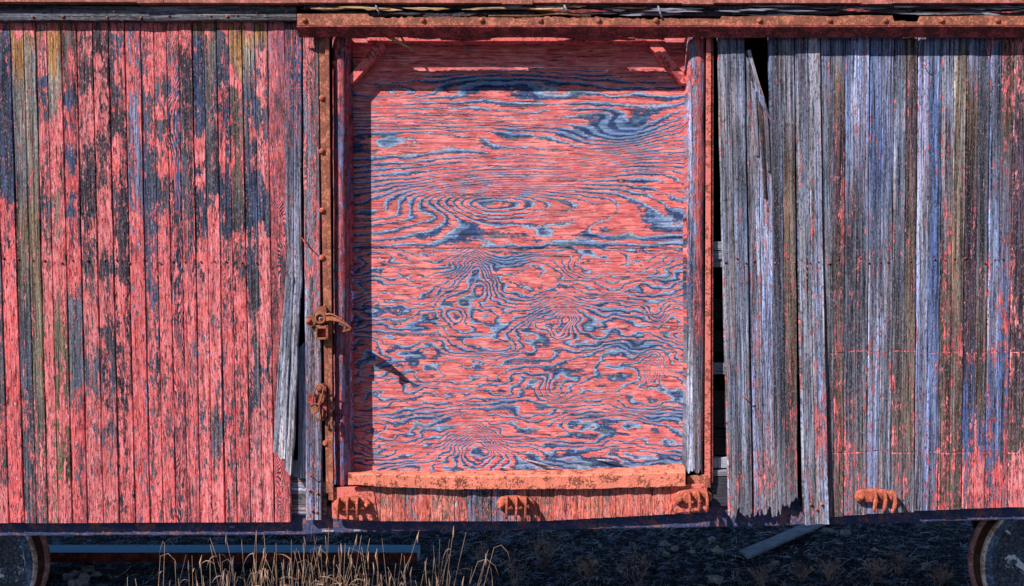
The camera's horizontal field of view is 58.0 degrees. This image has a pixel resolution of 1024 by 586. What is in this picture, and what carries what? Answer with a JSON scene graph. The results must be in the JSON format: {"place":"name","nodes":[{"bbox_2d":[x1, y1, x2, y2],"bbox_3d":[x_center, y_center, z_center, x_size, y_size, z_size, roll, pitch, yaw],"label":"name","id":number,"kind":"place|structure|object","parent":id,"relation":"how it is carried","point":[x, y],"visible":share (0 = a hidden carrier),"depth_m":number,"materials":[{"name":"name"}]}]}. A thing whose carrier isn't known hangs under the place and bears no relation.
{"place":"outdoors","nodes":[
{"label":"outdoors","id":0,"kind":"place"},
{"bbox_2d":[46,521,973,585],"bbox_3d":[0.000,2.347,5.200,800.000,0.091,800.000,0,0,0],"label":"ground","id":1,"kind":"structure","parent":0,"point":[116,569],"depth_m":8.19,"materials":[{"name":"black gravel"}]},
{"bbox_2d":[48,570,53,577],"bbox_3d":[-3.950,2.396,6.600,0.220,0.148,2.300,0,0,0],"label":"sleeper","id":2,"kind":"object","parent":1,"relation":"on","point":[51,572],"visible":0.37,"depth_m":7.71,"materials":[{"name":"brown wood"}]},
{"bbox_2d":[62,572,74,580],"bbox_3d":[-3.656,2.338,7.625,0.094,0.056,0.091,0,0,-31],"label":"stone","id":3,"kind":"object","parent":1,"relation":"on","point":[68,576],"visible":0.97,"depth_m":7.60,"materials":[{"name":"grey stone"}]},
{"bbox_2d":[68,579,75,585],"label":"stone","id":4,"kind":"object","parent":1,"relation":"on","point":[71,582],"visible":1,"depth_m":7.43,"materials":[{"name":"grey stone"}]},
{"bbox_2d":[71,570,80,576],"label":"stone","id":5,"kind":"object","parent":1,"relation":"on","point":[76,573],"visible":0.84,"depth_m":7.70,"materials":[{"name":"grey stone"}]},
{"bbox_2d":[75,577,89,585],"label":"stone","id":6,"kind":"object","parent":1,"relation":"on","point":[80,581],"visible":1,"depth_m":7.45,"materials":[{"name":"grey stone"}]},
{"bbox_2d":[78,572,89,578],"bbox_3d":[-3.512,2.342,7.593,0.097,0.083,0.152,0,0,-26],"label":"stone","id":7,"kind":"object","parent":1,"relation":"on","point":[84,575],"visible":0.61,"depth_m":7.56,"materials":[{"name":"grey stone"}]},
{"bbox_2d":[80,565,94,572],"bbox_3d":[-3.591,2.336,7.822,0.112,0.048,0.104,0,0,-43],"label":"stone","id":8,"kind":"object","parent":1,"relation":"on","point":[89,568],"visible":0.96,"depth_m":7.80,"materials":[{"name":"grey stone"}]},
{"bbox_2d":[89,571,102,577],"bbox_3d":[-3.454,2.342,7.678,0.102,0.060,0.077,0,0,16],"label":"stone","id":9,"kind":"object","parent":1,"relation":"on","point":[96,574],"visible":1,"depth_m":7.66,"materials":[{"name":"grey stone"}]},
{"bbox_2d":[49,545,419,561],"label":"steel beam","id":10,"kind":"structure","parent":1,"relation":"on","point":[119,553],"depth_m":7.82,"materials":[{"name":"grey metal"}]},
{"bbox_2d":[127,527,509,585],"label":"dry grass","id":11,"kind":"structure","parent":1,"relation":"on","point":[366,581],"depth_m":5.10,"materials":[{"name":"plant"}]},
{"bbox_2d":[464,535,496,567],"bbox_3d":[-0.274,2.239,7.994,0.289,0.273,0.143,0,0,0],"label":"dry weed","id":12,"kind":"object","parent":1,"relation":"on","point":[480,558],"visible":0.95,"depth_m":8.00,"materials":[{"name":"plant"}]},
{"bbox_2d":[494,548,530,585],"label":"dry weed","id":13,"kind":"object","parent":1,"relation":"on","point":[510,571],"visible":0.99,"depth_m":7.42,"materials":[{"name":"brown plant"}]},
{"bbox_2d":[519,530,562,569],"bbox_3d":[0.251,2.197,7.964,0.381,0.388,0.160,0,0,0],"label":"dry weed","id":14,"kind":"object","parent":1,"relation":"on","point":[541,551],"visible":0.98,"depth_m":7.95,"materials":[{"name":"plant"}]},
{"bbox_2d":[568,554,601,580],"bbox_3d":[0.594,2.244,7.522,0.271,0.225,0.129,0,0,0],"label":"dry weed","id":15,"kind":"object","parent":1,"relation":"on","point":[584,563],"visible":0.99,"depth_m":7.52,"materials":[{"name":"brown plant"}]},
{"bbox_2d":[611,546,650,585],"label":"dry weed","id":16,"kind":"object","parent":1,"relation":"on","point":[641,563],"visible":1,"depth_m":7.42,"materials":[{"name":"plant"}]},
{"bbox_2d":[662,551,668,556],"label":"stone","id":17,"kind":"object","parent":1,"relation":"on","point":[665,554],"visible":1,"depth_m":8.17,"materials":[{"name":"grey stone"}]},
{"bbox_2d":[660,540,670,546],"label":"stone","id":18,"kind":"object","parent":1,"relation":"on","point":[664,543],"visible":0.84,"depth_m":8.59,"materials":[{"name":"grey stone"}]},
{"bbox_2d":[708,536,714,541],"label":"stone","id":19,"kind":"object","parent":1,"relation":"on","point":[711,539],"visible":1,"depth_m":8.66,"materials":[{"name":"grey stone"}]},
{"bbox_2d":[708,575,723,583],"bbox_3d":[1.658,2.339,7.551,0.111,0.064,0.126,0,0,-37],"label":"stone","id":20,"kind":"object","parent":1,"relation":"on","point":[716,579],"visible":0.99,"depth_m":7.52,"materials":[{"name":"grey stone"}]},
{"bbox_2d":[711,545,723,553],"bbox_3d":[1.841,2.310,8.287,0.112,0.088,0.098,0,0,4],"label":"stone","id":21,"kind":"object","parent":1,"relation":"on","point":[717,549],"visible":0.98,"depth_m":8.26,"materials":[{"name":"grey stone"}]},
{"bbox_2d":[748,564,772,585],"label":"dry weed","id":22,"kind":"object","parent":1,"relation":"on","point":[761,575],"visible":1,"depth_m":7.44,"materials":[{"name":"plant"}]},
{"bbox_2d":[771,560,779,565],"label":"stone","id":23,"kind":"object","parent":1,"relation":"on","point":[775,562],"visible":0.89,"depth_m":8.01,"materials":[{"name":"grey stone"}]},
{"bbox_2d":[738,524,826,558],"bbox_3d":[2.650,2.293,8.779,0.158,0.056,1.869,0,0,44],"label":"loose plank","id":24,"kind":"object","parent":1,"relation":"on","point":[758,548],"visible":0.81,"depth_m":8.55,"materials":[{"name":"grey wood"}]},
{"bbox_2d":[788,560,814,581],"bbox_3d":[2.367,2.288,7.600,0.237,0.187,0.118,0,0,-7],"label":"dry weed","id":25,"kind":"object","parent":1,"relation":"on","point":[802,574],"visible":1,"depth_m":7.58,"materials":[{"name":"brown plant"}]},
{"bbox_2d":[810,554,844,582],"bbox_3d":[2.556,2.238,7.512,0.282,0.243,0.142,0,0,31],"label":"dry weed","id":26,"kind":"object","parent":1,"relation":"on","point":[829,564],"visible":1,"depth_m":7.50,"materials":[{"name":"plant"}]},
{"bbox_2d":[818,527,837,533],"bbox_3d":[3.086,2.329,9.043,0.194,0.067,0.092,0,0,17],"label":"stone","id":27,"kind":"object","parent":1,"relation":"on","point":[825,530],"visible":0.86,"depth_m":9.02,"materials":[{"name":"grey stone"}]},
{"bbox_2d":[840,529,850,535],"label":"stone","id":28,"kind":"object","parent":1,"relation":"on","point":[843,532],"visible":0.98,"depth_m":8.92,"materials":[{"name":"grey stone"}]},
{"bbox_2d":[862,554,892,583],"bbox_3d":[2.975,2.246,7.533,0.273,0.260,0.099,0,0,0],"label":"dry weed","id":29,"kind":"object","parent":1,"relation":"on","point":[878,569],"visible":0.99,"depth_m":7.51,"materials":[{"name":"plant"}]},
{"bbox_2d":[881,548,914,574],"bbox_3d":[3.242,2.251,7.744,0.291,0.243,0.127,0,0,0],"label":"dry weed","id":30,"kind":"object","parent":1,"relation":"on","point":[896,561],"visible":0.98,"depth_m":7.75,"materials":[{"name":"brown plant"}]},
{"bbox_2d":[921,562,931,570],"bbox_3d":[3.531,2.331,7.873,0.098,0.071,0.086,0,0,-13],"label":"stone","id":31,"kind":"object","parent":1,"relation":"on","point":[927,565],"visible":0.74,"depth_m":7.84,"materials":[{"name":"grey stone"}]},
{"bbox_2d":[924,560,953,585],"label":"dry weed","id":32,"kind":"object","parent":1,"relation":"on","point":[945,578],"visible":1,"depth_m":7.48,"materials":[{"name":"brown plant"}]},
{"bbox_3d":[-7.300,2.245,5.985,9.400,0.150,0.130,0,0,0],"label":"rail","id":33,"kind":"object","parent":1,"relation":"on","visible":0},
{"bbox_2d":[0,0,1023,585],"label":"boxcar","id":34,"kind":"object","parent":33,"relation":"on","point":[296,266],"visible":1,"depth_m":5.20,"materials":[{"name":"red wood"}]}
]}

